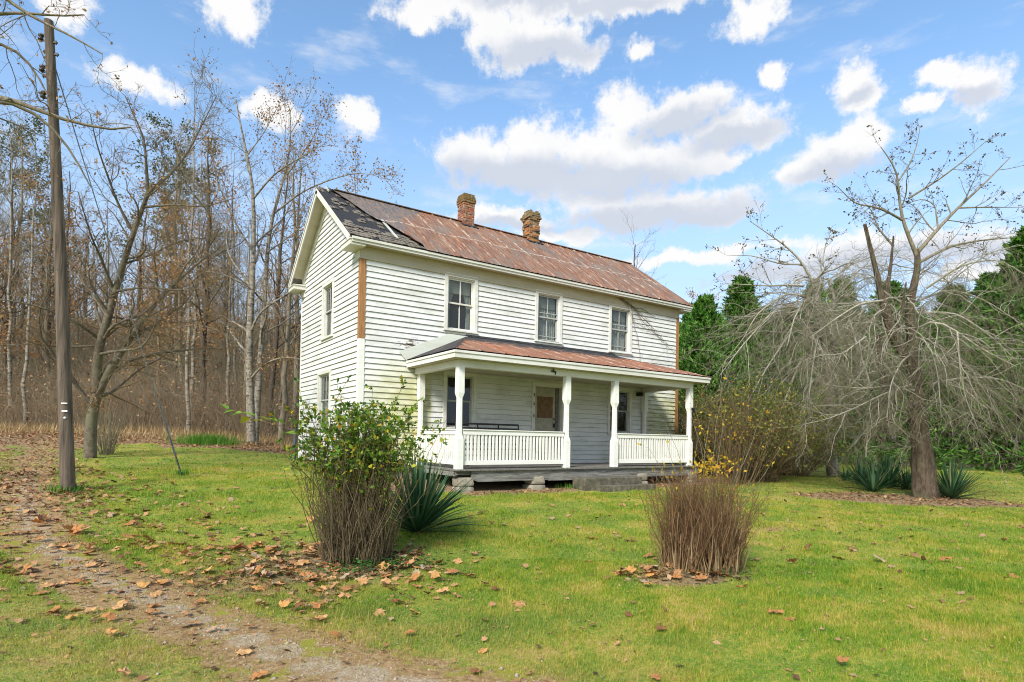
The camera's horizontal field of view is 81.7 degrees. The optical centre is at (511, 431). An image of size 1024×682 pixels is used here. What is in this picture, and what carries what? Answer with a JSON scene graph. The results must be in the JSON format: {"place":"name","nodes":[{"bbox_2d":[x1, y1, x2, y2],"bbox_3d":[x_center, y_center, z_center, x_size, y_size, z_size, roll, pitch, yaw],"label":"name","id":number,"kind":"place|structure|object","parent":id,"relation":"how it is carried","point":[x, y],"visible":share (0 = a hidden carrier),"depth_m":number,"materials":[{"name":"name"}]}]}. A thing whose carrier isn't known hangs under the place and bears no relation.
{"place":"outdoors","nodes":[
{"label":"outdoors","id":0,"kind":"place"},
{"bbox_2d":[0,468,570,681],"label":"gravel path","id":1,"kind":"structure","parent":0,"point":[349,674],"depth_m":4.60,"materials":[{"name":"beige gravel"}]},
{"bbox_2d":[0,436,602,681],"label":"loose stones","id":2,"kind":"object","parent":1,"relation":"on","point":[405,680],"visible":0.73,"depth_m":5.18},
{"bbox_2d":[0,317,1023,681],"bbox_3d":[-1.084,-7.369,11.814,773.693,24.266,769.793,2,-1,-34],"label":"ground","id":3,"kind":"structure","parent":0,"point":[478,487],"depth_m":6.36,"materials":[{"name":"green plant"}]},
{"bbox_2d":[0,124,37,337],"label":"bare tree","id":4,"kind":"object","parent":3,"relation":"on","point":[4,204],"visible":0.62,"depth_m":30.63,"materials":[{"name":"brown plant"}]},
{"bbox_2d":[0,233,42,402],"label":"oak tree","id":5,"kind":"object","parent":3,"relation":"on","point":[4,244],"visible":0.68,"depth_m":27.93,"materials":[{"name":"orange plant"}]},
{"bbox_2d":[0,202,43,333],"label":"bare tree","id":6,"kind":"object","parent":3,"relation":"on","point":[13,272],"visible":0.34,"depth_m":33.35,"materials":[{"name":"brown plant"}]},
{"bbox_2d":[0,162,46,343],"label":"bare tree","id":7,"kind":"object","parent":3,"relation":"on","point":[5,285],"visible":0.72,"depth_m":29.00,"materials":[{"name":"brown plant"}]},
{"bbox_2d":[0,99,50,423],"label":"bare tree","id":8,"kind":"object","parent":3,"relation":"on","point":[9,362],"visible":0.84,"depth_m":26.95,"materials":[{"name":"brown plant"}]},
{"bbox_2d":[0,105,54,395],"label":"bare tree","id":9,"kind":"object","parent":3,"relation":"on","point":[6,321],"visible":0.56,"depth_m":30.90,"materials":[{"name":"brown plant"}]},
{"bbox_2d":[0,115,75,375],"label":"bare tree","id":10,"kind":"object","parent":3,"relation":"on","point":[20,226],"visible":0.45,"depth_m":35.22,"materials":[{"name":"brown plant"}]},
{"bbox_2d":[0,80,79,426],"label":"bare tree","id":11,"kind":"object","parent":3,"relation":"on","point":[25,369],"visible":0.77,"depth_m":26.11,"materials":[{"name":"grey plant"}]},
{"bbox_2d":[21,225,74,349],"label":"bare tree","id":12,"kind":"object","parent":3,"relation":"on","point":[39,286],"visible":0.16,"depth_m":39.75,"materials":[{"name":"beige plant"}]},
{"bbox_2d":[0,111,96,373],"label":"pine tree","id":13,"kind":"object","parent":3,"relation":"on","point":[39,124],"visible":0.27,"depth_m":37.01,"materials":[{"name":"brown plant"}]},
{"bbox_2d":[8,176,92,385],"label":"bare tree","id":14,"kind":"object","parent":3,"relation":"on","point":[48,295],"visible":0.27,"depth_m":32.60,"materials":[{"name":"brown plant"}]},
{"bbox_2d":[38,18,75,491],"bbox_3d":[-8.126,-3.051,10.583,0.801,8.599,0.241,1,-1,-7],"label":"utility pole","id":15,"kind":"object","parent":3,"relation":"on","point":[65,430],"visible":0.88,"depth_m":10.51,"materials":[{"name":"brown wood"}]},
{"bbox_2d":[56,69,181,475],"bbox_3d":[-7.709,-2.893,11.719,0.039,7.791,2.714,1,-1,27],"label":"guy wire","id":16,"kind":"object","parent":15,"relation":"attached to","point":[170,439],"visible":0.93,"depth_m":11.82,"materials":[{"name":"metal"}]},
{"bbox_2d":[0,169,126,404],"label":"oak tree","id":17,"kind":"object","parent":3,"relation":"on","point":[46,318],"visible":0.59,"depth_m":30.03,"materials":[{"name":"beige plant"}]},
{"bbox_2d":[40,482,92,493],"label":"grass tuft","id":18,"kind":"object","parent":3,"relation":"on","point":[55,489],"visible":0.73,"depth_m":10.49,"materials":[{"name":"green plant"}]},
{"bbox_2d":[29,146,116,313],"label":"bare tree","id":19,"kind":"object","parent":3,"relation":"on","point":[67,232],"visible":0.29,"depth_m":36.72,"materials":[{"name":"brown plant"}]},
{"bbox_2d":[34,222,112,371],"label":"oak tree","id":20,"kind":"object","parent":3,"relation":"on","point":[76,305],"visible":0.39,"depth_m":35.15,"materials":[{"name":"beige plant"}]},
{"bbox_2d":[72,207,109,340],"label":"bare tree","id":21,"kind":"object","parent":3,"relation":"on","point":[88,283],"visible":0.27,"depth_m":44.47,"materials":[{"name":"brown plant"}]},
{"bbox_2d":[0,0,196,227],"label":"bare tree","id":22,"kind":"object","parent":3,"relation":"on","point":[5,101],"visible":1,"depth_m":9.55,"materials":[{"name":"brown plant"}]},
{"bbox_2d":[67,181,131,361],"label":"bare tree","id":23,"kind":"object","parent":3,"relation":"on","point":[85,315],"visible":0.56,"depth_m":35.62,"materials":[{"name":"brown plant"}]},
{"bbox_2d":[73,397,134,454],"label":"bare shrub","id":24,"kind":"object","parent":3,"relation":"on","point":[105,450],"visible":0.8,"depth_m":17.50,"materials":[{"name":"brown plant"}]},
{"bbox_2d":[82,183,128,313],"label":"bare tree","id":25,"kind":"object","parent":3,"relation":"on","point":[109,272],"visible":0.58,"depth_m":45.58,"materials":[{"name":"beige plant"}]},
{"bbox_2d":[111,196,162,379],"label":"bare tree","id":26,"kind":"object","parent":3,"relation":"on","point":[141,260],"visible":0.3,"depth_m":34.34,"materials":[{"name":"brown plant"}]},
{"bbox_2d":[102,171,173,389],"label":"bare tree","id":27,"kind":"object","parent":3,"relation":"on","point":[140,271],"visible":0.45,"depth_m":31.58,"materials":[{"name":"brown plant"}]},
{"bbox_2d":[0,53,278,457],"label":"bare tree","id":28,"kind":"object","parent":3,"relation":"on","point":[99,380],"visible":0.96,"depth_m":15.82,"materials":[{"name":"brown plant"}]},
{"bbox_2d":[0,419,297,449],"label":"dry grass","id":29,"kind":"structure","parent":3,"relation":"on","point":[155,430],"depth_m":24.30,"materials":[{"name":"plant"}]},
{"bbox_2d":[0,280,300,440],"bbox_3d":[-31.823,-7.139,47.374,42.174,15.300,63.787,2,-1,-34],"label":"undergrowth","id":30,"kind":"object","parent":3,"relation":"on","point":[134,413],"depth_m":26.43,"materials":[{"name":"brown plant"}]},
{"bbox_2d":[93,176,218,400],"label":"oak tree","id":31,"kind":"object","parent":3,"relation":"on","point":[165,264],"visible":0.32,"depth_m":29.58,"materials":[{"name":"orange plant"}]},
{"bbox_2d":[83,108,237,375],"bbox_3d":[-22.312,-11.612,37.587,8.348,17.114,8.107,2,-1,-44],"label":"pine tree","id":32,"kind":"object","parent":3,"relation":"on","point":[154,118],"visible":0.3,"depth_m":37.42,"materials":[{"name":"brown plant"}]},
{"bbox_2d":[120,109,218,406],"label":"bare tree","id":33,"kind":"object","parent":3,"relation":"on","point":[163,223],"visible":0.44,"depth_m":30.17,"materials":[{"name":"beige plant"}]},
{"bbox_2d":[129,199,226,416],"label":"oak tree","id":34,"kind":"object","parent":3,"relation":"on","point":[173,313],"visible":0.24,"depth_m":29.65,"materials":[{"name":"orange plant"}]},
{"bbox_2d":[123,101,236,425],"bbox_3d":[-15.024,-7.787,27.157,4.662,15.917,3.722,1,-1,-28],"label":"bare tree","id":35,"kind":"object","parent":3,"relation":"on","point":[194,316],"visible":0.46,"depth_m":27.41,"materials":[{"name":"brown plant"}]},
{"bbox_2d":[144,157,224,341],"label":"bare tree","id":36,"kind":"object","parent":3,"relation":"on","point":[179,245],"visible":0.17,"depth_m":38.53,"materials":[{"name":"brown plant"}]},
{"bbox_2d":[135,83,265,431],"bbox_3d":[-14.239,-7.694,26.630,4.452,15.875,5.230,1,-1,6],"label":"bare tree","id":37,"kind":"object","parent":3,"relation":"on","point":[203,336],"visible":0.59,"depth_m":26.98,"materials":[{"name":"brown plant"}]},
{"bbox_2d":[142,48,260,432],"bbox_3d":[-14.010,-8.072,26.166,4.404,17.038,3.951,1,-1,20],"label":"bare tree","id":38,"kind":"object","parent":3,"relation":"on","point":[188,422],"visible":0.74,"depth_m":25.75,"materials":[{"name":"grey plant"}]},
{"bbox_2d":[159,431,249,445],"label":"grass tuft","id":39,"kind":"object","parent":3,"relation":"on","point":[201,439],"visible":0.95,"depth_m":22.09,"materials":[{"name":"green plant"}]},
{"bbox_2d":[171,180,241,346],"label":"bare tree","id":40,"kind":"object","parent":3,"relation":"on","point":[213,261],"visible":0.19,"depth_m":36.48,"materials":[{"name":"brown plant"}]},
{"bbox_2d":[178,178,246,354],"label":"bare tree","id":41,"kind":"object","parent":3,"relation":"on","point":[212,261],"visible":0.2,"depth_m":39.81,"materials":[{"name":"brown plant"}]},
{"bbox_2d":[198,217,244,372],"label":"bare tree","id":42,"kind":"object","parent":3,"relation":"on","point":[227,294],"visible":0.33,"depth_m":38.99,"materials":[{"name":"brown plant"}]},
{"bbox_2d":[201,195,255,350],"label":"bare tree","id":43,"kind":"object","parent":3,"relation":"on","point":[229,259],"visible":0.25,"depth_m":41.10,"materials":[{"name":"beige plant"}]},
{"bbox_2d":[198,239,259,338],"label":"oak tree","id":44,"kind":"object","parent":3,"relation":"on","point":[231,295],"visible":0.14,"depth_m":42.84,"materials":[{"name":"beige plant"}]},
{"bbox_2d":[184,140,283,429],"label":"bare tree","id":45,"kind":"object","parent":3,"relation":"on","point":[228,353],"visible":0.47,"depth_m":26.98,"materials":[{"name":"grey plant"}]},
{"bbox_2d":[194,133,273,418],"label":"bare tree","id":46,"kind":"object","parent":3,"relation":"on","point":[234,367],"visible":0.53,"depth_m":28.81,"materials":[{"name":"grey plant"}]},
{"bbox_2d":[220,237,250,352],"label":"bare tree","id":47,"kind":"object","parent":3,"relation":"on","point":[238,292],"visible":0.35,"depth_m":39.13,"materials":[{"name":"brown plant"}]},
{"bbox_2d":[222,248,258,373],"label":"bare tree","id":48,"kind":"object","parent":3,"relation":"on","point":[243,301],"visible":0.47,"depth_m":36.55,"materials":[{"name":"brown plant"}]},
{"bbox_2d":[205,212,289,433],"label":"bare tree","id":49,"kind":"object","parent":3,"relation":"on","point":[244,361],"visible":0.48,"depth_m":27.17,"materials":[{"name":"grey plant"}]},
{"bbox_2d":[234,244,260,338],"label":"bare tree","id":50,"kind":"object","parent":3,"relation":"on","point":[247,294],"visible":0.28,"depth_m":42.58,"materials":[{"name":"brown plant"}]},
{"bbox_2d":[241,246,294,356],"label":"oak tree","id":51,"kind":"object","parent":3,"relation":"on","point":[282,281],"visible":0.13,"depth_m":40.97,"materials":[{"name":"beige plant"}]},
{"bbox_2d":[138,28,404,441],"bbox_3d":[-8.406,-7.351,22.431,8.523,15.577,6.673,1,-1,20],"label":"bare tree","id":52,"kind":"object","parent":3,"relation":"on","point":[253,402],"visible":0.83,"depth_m":22.52,"materials":[{"name":"grey plant"}]},
{"bbox_2d":[233,122,312,437],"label":"bare tree","id":53,"kind":"object","parent":3,"relation":"on","point":[276,346],"visible":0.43,"depth_m":26.60,"materials":[{"name":"grey plant"}]},
{"bbox_2d":[253,292,299,415],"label":"oak tree","id":54,"kind":"object","parent":3,"relation":"on","point":[282,351],"visible":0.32,"depth_m":28.76,"materials":[{"name":"beige plant"}]},
{"bbox_2d":[236,94,340,441],"bbox_3d":[-9.302,-6.598,25.441,3.572,14.583,4.013,0,-1,39],"label":"bare tree","id":55,"kind":"object","parent":3,"relation":"on","point":[284,384],"visible":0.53,"depth_m":24.95,"materials":[{"name":"beige plant"}]},
{"bbox_2d":[253,122,332,437],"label":"bare tree","id":56,"kind":"object","parent":3,"relation":"on","point":[296,375],"visible":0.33,"depth_m":27.10,"materials":[{"name":"brown plant"}]},
{"bbox_2d":[219,375,447,566],"bbox_3d":[-1.835,0.492,6.940,2.371,2.309,2.231,0,-1,42],"label":"leafy shrub","id":57,"kind":"object","parent":3,"relation":"on","point":[350,531],"visible":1,"depth_m":6.93,"materials":[{"name":"green plant"}]},
{"bbox_2d":[283,136,392,328],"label":"oak tree","id":58,"kind":"object","parent":3,"relation":"on","point":[357,159],"visible":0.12,"depth_m":31.14,"materials":[{"name":"beige plant"}]},
{"bbox_2d":[293,550,455,577],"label":"leaf litter","id":59,"kind":"object","parent":3,"relation":"on","point":[370,562],"visible":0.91,"depth_m":6.74,"materials":[{"name":"brown plant"}]},
{"bbox_2d":[355,447,490,532],"bbox_3d":[-1.434,0.847,8.847,2.451,1.432,2.311,1,-1,1],"label":"yucca","id":60,"kind":"object","parent":3,"relation":"on","point":[427,513],"visible":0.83,"depth_m":8.63,"materials":[{"name":"green plant"}]},
{"bbox_2d":[288,186,710,491],"bbox_3d":[0.171,-2.826,18.545,12.007,9.386,8.293,2,-1,-34],"label":"farmhouse","id":61,"kind":"object","parent":3,"relation":"on","point":[463,317],"visible":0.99,"depth_m":16.19,"materials":[{"name":"paint"}]},
{"bbox_2d":[316,369,330,430],"bbox_3d":[-5.149,-0.838,16.434,0.269,1.670,1.240,2,-1,-34],"label":"window","id":62,"kind":"structure","parent":61,"relation":"in","point":[320,379],"depth_m":16.79,"materials":[{"name":"paint"}]},
{"bbox_2d":[320,278,334,342],"bbox_3d":[-5.020,-3.289,16.276,0.201,1.630,1.070,2,-1,-34],"label":"window","id":63,"kind":"structure","parent":61,"relation":"in","point":[325,291],"depth_m":16.58,"materials":[{"name":"paint"}]},
{"bbox_2d":[442,371,476,428],"bbox_3d":[-1.395,-0.767,15.641,1.040,1.600,0.201,2,-1,-34],"label":"window","id":64,"kind":"structure","parent":61,"relation":"in","point":[473,380],"depth_m":15.80,"materials":[{"name":"paint"}]},
{"bbox_2d":[443,272,478,335],"bbox_3d":[-1.385,-3.337,15.691,1.040,1.580,0.269,2,-1,-34],"label":"window","id":65,"kind":"structure","parent":61,"relation":"in","point":[451,287],"depth_m":15.74,"materials":[{"name":"paint"}]},
{"bbox_2d":[455,422,529,465],"bbox_3d":[-0.475,0.336,15.411,1.970,1.089,0.635,2,-1,-34],"label":"porch bench","id":66,"kind":"object","parent":61,"relation":"on","point":[498,425],"visible":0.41,"depth_m":15.67,"materials":[{"name":"wood"}]},
{"bbox_2d":[535,387,554,459],"bbox_3d":[0.947,-0.195,17.254,0.770,2.160,0.090,2,-1,-34],"label":"door","id":67,"kind":"structure","parent":61,"relation":"in","point":[544,397],"depth_m":17.25,"materials":[{"name":"paint"}]},
{"bbox_2d":[534,289,562,346],"bbox_3d":[1.027,-3.284,17.309,1.030,1.560,0.269,2,-1,-34],"label":"window","id":68,"kind":"structure","parent":61,"relation":"in","point":[545,319],"depth_m":17.39,"materials":[{"name":"paint"}]},
{"bbox_2d":[607,386,632,435],"bbox_3d":[3.408,-0.616,18.863,1.090,1.550,0.201,2,-1,-34],"label":"window","id":69,"kind":"structure","parent":61,"relation":"in","point":[629,391],"depth_m":19.06,"materials":[{"name":"glass"}]},
{"bbox_2d":[608,304,632,356],"bbox_3d":[3.405,-3.201,18.905,1.040,1.580,0.269,2,-1,-34],"label":"window","id":70,"kind":"structure","parent":61,"relation":"in","point":[616,336],"depth_m":19.00,"materials":[{"name":"paint"}]},
{"bbox_2d":[617,297,668,352],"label":"dead vine","id":71,"kind":"object","parent":61,"relation":"hanging from","point":[631,306],"visible":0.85,"depth_m":19.22,"materials":[{"name":"brown plant"}]},
{"bbox_2d":[0,429,1023,681],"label":"leaf litter","id":72,"kind":"object","parent":3,"relation":"on","point":[234,539],"visible":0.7,"depth_m":8.08,"materials":[{"name":"brown plant"}]},
{"bbox_2d":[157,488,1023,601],"bbox_3d":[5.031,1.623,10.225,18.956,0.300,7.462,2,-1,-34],"label":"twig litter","id":73,"kind":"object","parent":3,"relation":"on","point":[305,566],"visible":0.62,"depth_m":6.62,"materials":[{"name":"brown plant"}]},
{"bbox_2d":[573,476,655,491],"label":"concrete steps","id":74,"kind":"structure","parent":3,"relation":"on","point":[611,483],"depth_m":14.68,"materials":[{"name":"grey concrete"}]},
{"bbox_2d":[623,214,665,286],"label":"bare tree","id":75,"kind":"object","parent":3,"relation":"on","point":[640,250],"visible":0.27,"depth_m":29.47,"materials":[{"name":"brown plant"}]},
{"bbox_2d":[631,375,789,577],"bbox_3d":[2.421,0.496,7.318,1.817,2.443,1.854,2,-1,-34],"label":"cut shrub","id":76,"kind":"object","parent":3,"relation":"on","point":[689,539],"visible":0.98,"depth_m":7.05,"materials":[{"name":"brown plant"}]},
{"bbox_2d":[678,384,760,467],"bbox_3d":[7.856,-0.372,24.261,5.345,3.781,4.258,1,-1,3],"label":"shrub","id":77,"kind":"object","parent":3,"relation":"on","point":[679,420],"visible":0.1,"depth_m":24.14,"materials":[{"name":"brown plant"}]},
{"bbox_2d":[658,376,793,476],"bbox_3d":[6.933,-0.087,20.384,4.958,3.507,4.975,0,-1,39],"label":"shrub","id":78,"kind":"object","parent":3,"relation":"on","point":[700,455],"visible":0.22,"depth_m":20.11,"materials":[{"name":"yellow plant"}]},
{"bbox_2d":[678,293,776,457],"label":"evergreen tree","id":79,"kind":"object","parent":3,"relation":"on","point":[701,314],"visible":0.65,"depth_m":30.98,"materials":[{"name":"green plant"}]},
{"bbox_2d":[675,558,797,585],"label":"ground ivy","id":80,"kind":"object","parent":3,"relation":"on","point":[758,570],"visible":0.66,"depth_m":6.88,"materials":[{"name":"green plant"}]},
{"bbox_2d":[716,319,772,416],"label":"evergreen tree","id":81,"kind":"object","parent":3,"relation":"on","point":[740,344],"visible":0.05,"depth_m":32.42,"materials":[{"name":"green plant"}]},
{"bbox_2d":[685,380,815,485],"bbox_3d":[6.609,0.010,17.324,3.287,3.183,3.488,1,-1,-6],"label":"shrub","id":82,"kind":"object","parent":3,"relation":"on","point":[734,458],"visible":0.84,"depth_m":17.26,"materials":[{"name":"brown plant"}]},
{"bbox_2d":[685,274,845,452],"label":"evergreen tree","id":83,"kind":"object","parent":3,"relation":"on","point":[737,297],"visible":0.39,"depth_m":33.07,"materials":[{"name":"green plant"}]},
{"bbox_2d":[674,363,871,483],"bbox_3d":[8.004,-0.151,19.327,5.770,4.042,5.746,2,-1,-34],"label":"shrub","id":84,"kind":"object","parent":3,"relation":"on","point":[763,426],"visible":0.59,"depth_m":18.41,"materials":[{"name":"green plant"}]},
{"bbox_2d":[723,324,859,461],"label":"evergreen tree","id":85,"kind":"object","parent":3,"relation":"on","point":[774,366],"visible":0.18,"depth_m":29.55,"materials":[{"name":"green plant"}]},
{"bbox_2d":[743,396,870,476],"bbox_3d":[10.445,0.102,21.296,4.584,3.354,4.442,1,-1,-20],"label":"shrub","id":86,"kind":"object","parent":3,"relation":"on","point":[817,462],"visible":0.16,"depth_m":20.74,"materials":[{"name":"green plant"}]},
{"bbox_2d":[652,201,963,476],"bbox_3d":[10.038,-3.266,20.775,11.167,9.692,8.159,2,-1,-34],"label":"bare tree","id":87,"kind":"object","parent":3,"relation":"on","point":[790,306],"visible":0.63,"depth_m":20.65,"materials":[{"name":"grey plant"}]},
{"bbox_2d":[789,283,875,455],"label":"evergreen tree","id":88,"kind":"object","parent":3,"relation":"on","point":[821,294],"visible":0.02,"depth_m":32.85,"materials":[{"name":"green plant"}]},
{"bbox_2d":[794,277,908,465],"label":"evergreen tree","id":89,"kind":"object","parent":3,"relation":"on","point":[848,360],"visible":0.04,"depth_m":29.76,"materials":[{"name":"green plant"}]},
{"bbox_2d":[839,456,874,483],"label":"yucca","id":90,"kind":"object","parent":3,"relation":"on","point":[857,468],"visible":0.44,"depth_m":18.93,"materials":[{"name":"green plant"}]},
{"bbox_2d":[836,459,905,492],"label":"yucca","id":91,"kind":"object","parent":3,"relation":"on","point":[875,482],"visible":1,"depth_m":16.66,"materials":[{"name":"green plant"}]},
{"bbox_2d":[851,451,911,487],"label":"yucca","id":92,"kind":"object","parent":3,"relation":"on","point":[891,475],"visible":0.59,"depth_m":17.92,"materials":[{"name":"green plant"}]},
{"bbox_2d":[749,118,1023,498],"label":"broken tree","id":93,"kind":"object","parent":3,"relation":"on","point":[924,484],"visible":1,"depth_m":15.28,"materials":[{"name":"grey plant"}]},
{"bbox_2d":[886,463,911,489],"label":"yucca","id":94,"kind":"object","parent":3,"relation":"on","point":[905,480],"visible":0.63,"depth_m":17.62,"materials":[{"name":"green plant"}]},
{"bbox_2d":[842,287,972,459],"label":"evergreen tree","id":95,"kind":"object","parent":3,"relation":"on","point":[907,289],"visible":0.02,"depth_m":31.24,"materials":[{"name":"green plant"}]},
{"bbox_2d":[814,279,1004,469],"bbox_3d":[18.741,-2.166,29.360,9.317,10.755,8.448,1,-1,-9],"label":"evergreen tree","id":96,"kind":"object","parent":3,"relation":"on","point":[895,283],"visible":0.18,"depth_m":28.46,"materials":[{"name":"green plant"}]},
{"bbox_2d":[803,443,1021,471],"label":"undergrowth","id":97,"kind":"object","parent":3,"relation":"on","point":[905,461],"visible":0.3,"depth_m":27.32,"materials":[{"name":"plant"}]},
{"bbox_2d":[874,322,1017,467],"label":"evergreen tree","id":98,"kind":"object","parent":3,"relation":"on","point":[933,335],"visible":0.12,"depth_m":29.01,"materials":[{"name":"green plant"}]},
{"bbox_2d":[877,225,1023,475],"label":"evergreen tree","id":99,"kind":"object","parent":3,"relation":"on","point":[1018,240],"visible":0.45,"depth_m":26.48,"materials":[{"name":"green plant"}]},
{"bbox_2d":[911,458,997,501],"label":"yucca","id":100,"kind":"object","parent":3,"relation":"on","point":[954,485],"visible":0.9,"depth_m":15.54,"materials":[{"name":"green plant"}]},
{"bbox_2d":[895,285,1016,461],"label":"evergreen tree","id":101,"kind":"object","parent":3,"relation":"on","point":[955,303],"visible":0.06,"depth_m":32.05,"materials":[{"name":"green plant"}]},
{"bbox_2d":[904,270,1022,470],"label":"evergreen tree","id":102,"kind":"object","parent":3,"relation":"on","point":[979,289],"visible":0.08,"depth_m":29.04,"materials":[{"name":"green plant"}]},
{"bbox_2d":[934,404,1019,468],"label":"evergreen tree","id":103,"kind":"object","parent":3,"relation":"on","point":[995,447],"visible":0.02,"depth_m":30.00,"materials":[{"name":"green plant"}]},
{"bbox_2d":[0,0,1023,441],"label":"sky","id":104,"kind":"structure","parent":0,"point":[676,117],"materials":[{"name":"blue"}]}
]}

